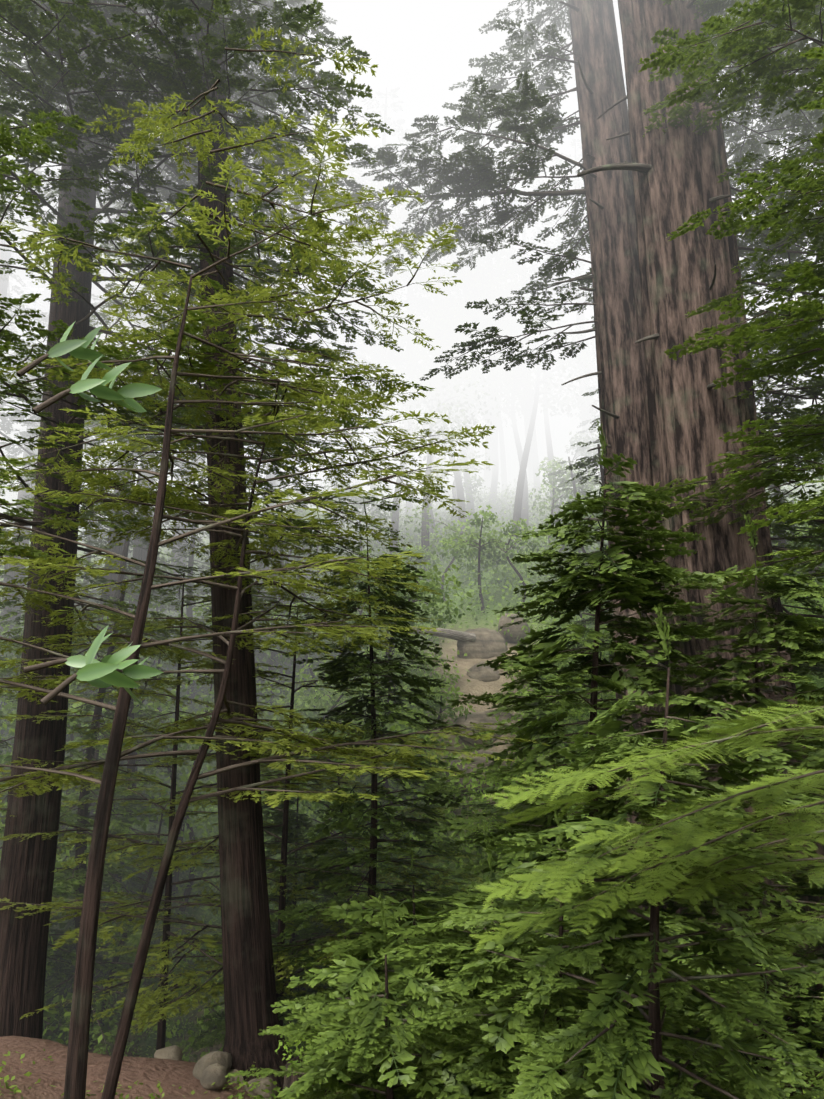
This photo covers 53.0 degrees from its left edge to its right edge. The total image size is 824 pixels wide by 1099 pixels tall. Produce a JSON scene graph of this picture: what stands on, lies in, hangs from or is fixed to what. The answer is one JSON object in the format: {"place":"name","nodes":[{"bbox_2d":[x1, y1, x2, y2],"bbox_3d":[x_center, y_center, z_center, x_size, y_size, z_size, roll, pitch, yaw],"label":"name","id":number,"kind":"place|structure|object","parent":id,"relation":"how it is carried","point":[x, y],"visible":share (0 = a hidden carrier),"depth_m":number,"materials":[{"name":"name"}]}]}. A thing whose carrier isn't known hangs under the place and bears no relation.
{"place":"outdoors","nodes":[
{"label":"outdoors","id":0,"kind":"place"},
{"bbox_2d":[0,490,823,1098],"bbox_3d":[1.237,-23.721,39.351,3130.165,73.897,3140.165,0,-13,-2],"label":"ground","id":1,"kind":"structure","parent":0,"point":[152,1072],"depth_m":14.79,"materials":[{"name":"brown soil"}]},
{"bbox_2d":[154,613,529,1098],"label":"outcrop rock","id":2,"kind":"object","parent":1,"relation":"on","point":[210,1069],"visible":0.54,"depth_m":19.84,"materials":[{"name":"stone"}]},
{"bbox_2d":[408,627,475,641],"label":"log pieces","id":3,"kind":"object","parent":2,"relation":"on","point":[460,635],"visible":0.79,"depth_m":24.82,"materials":[{"name":"brown wood"}]},
{"bbox_2d":[0,0,823,1098],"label":"tree","id":4,"kind":"object","parent":1,"relation":"on","point":[250,991],"depth_m":9.73,"materials":[{"name":"green plant"}]},
{"bbox_2d":[47,321,163,707],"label":"leaves","id":5,"kind":"object","parent":4,"relation":"attached to","point":[103,673],"visible":1,"depth_m":1.49,"materials":[{"name":"green plant"}]},
{"bbox_2d":[24,84,592,402],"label":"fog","id":6,"kind":"object","parent":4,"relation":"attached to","point":[420,276],"visible":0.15,"depth_m":55.16,"materials":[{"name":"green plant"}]},
{"bbox_2d":[0,0,823,897],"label":"tree foliage","id":7,"kind":"object","parent":1,"relation":"on","point":[738,94],"visible":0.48,"depth_m":10.45,"materials":[{"name":"green plant"}]},
{"bbox_2d":[0,259,823,1061],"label":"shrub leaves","id":8,"kind":"object","parent":1,"relation":"on","point":[456,547],"visible":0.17,"depth_m":27.46,"materials":[{"name":"green plant"}]},
{"bbox_2d":[0,895,823,1098],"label":"ground cover plant","id":9,"kind":"object","parent":1,"relation":"on","point":[296,1052],"visible":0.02,"depth_m":7.47,"materials":[{"name":"green plant"}]},
{"bbox_2d":[0,0,823,1098],"bbox_3d":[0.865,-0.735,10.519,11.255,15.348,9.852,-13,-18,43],"label":"tree foliage","id":10,"kind":"object","parent":1,"relation":"on","point":[442,170],"visible":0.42,"depth_m":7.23,"materials":[{"name":"green plant"}]},
{"bbox_2d":[0,26,549,1033],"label":"foliage lace","id":11,"kind":"object","parent":10,"relation":"attached to","point":[346,402],"visible":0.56,"depth_m":7.99,"materials":[{"name":"green plant"}]},
{"bbox_2d":[470,698,823,986],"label":"fern fronds","id":12,"kind":"object","parent":10,"relation":"attached to","point":[667,883],"visible":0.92,"depth_m":3.65,"materials":[{"name":"green plant"}]},
{"bbox_2d":[568,0,823,996],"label":"redwood trunks","id":13,"kind":"object","parent":1,"relation":"on","point":[678,420],"visible":0.48,"depth_m":13.16,"materials":[{"name":"brown wood"}]},
{"bbox_2d":[534,0,787,727],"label":"branches","id":14,"kind":"object","parent":13,"relation":"attached to","point":[641,168],"visible":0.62,"depth_m":13.94,"materials":[{"name":"brown plant"}]},
{"bbox_2d":[0,0,823,501],"label":"sky","id":15,"kind":"structure","parent":0,"point":[423,48],"materials":[{"name":"white"}]}
]}

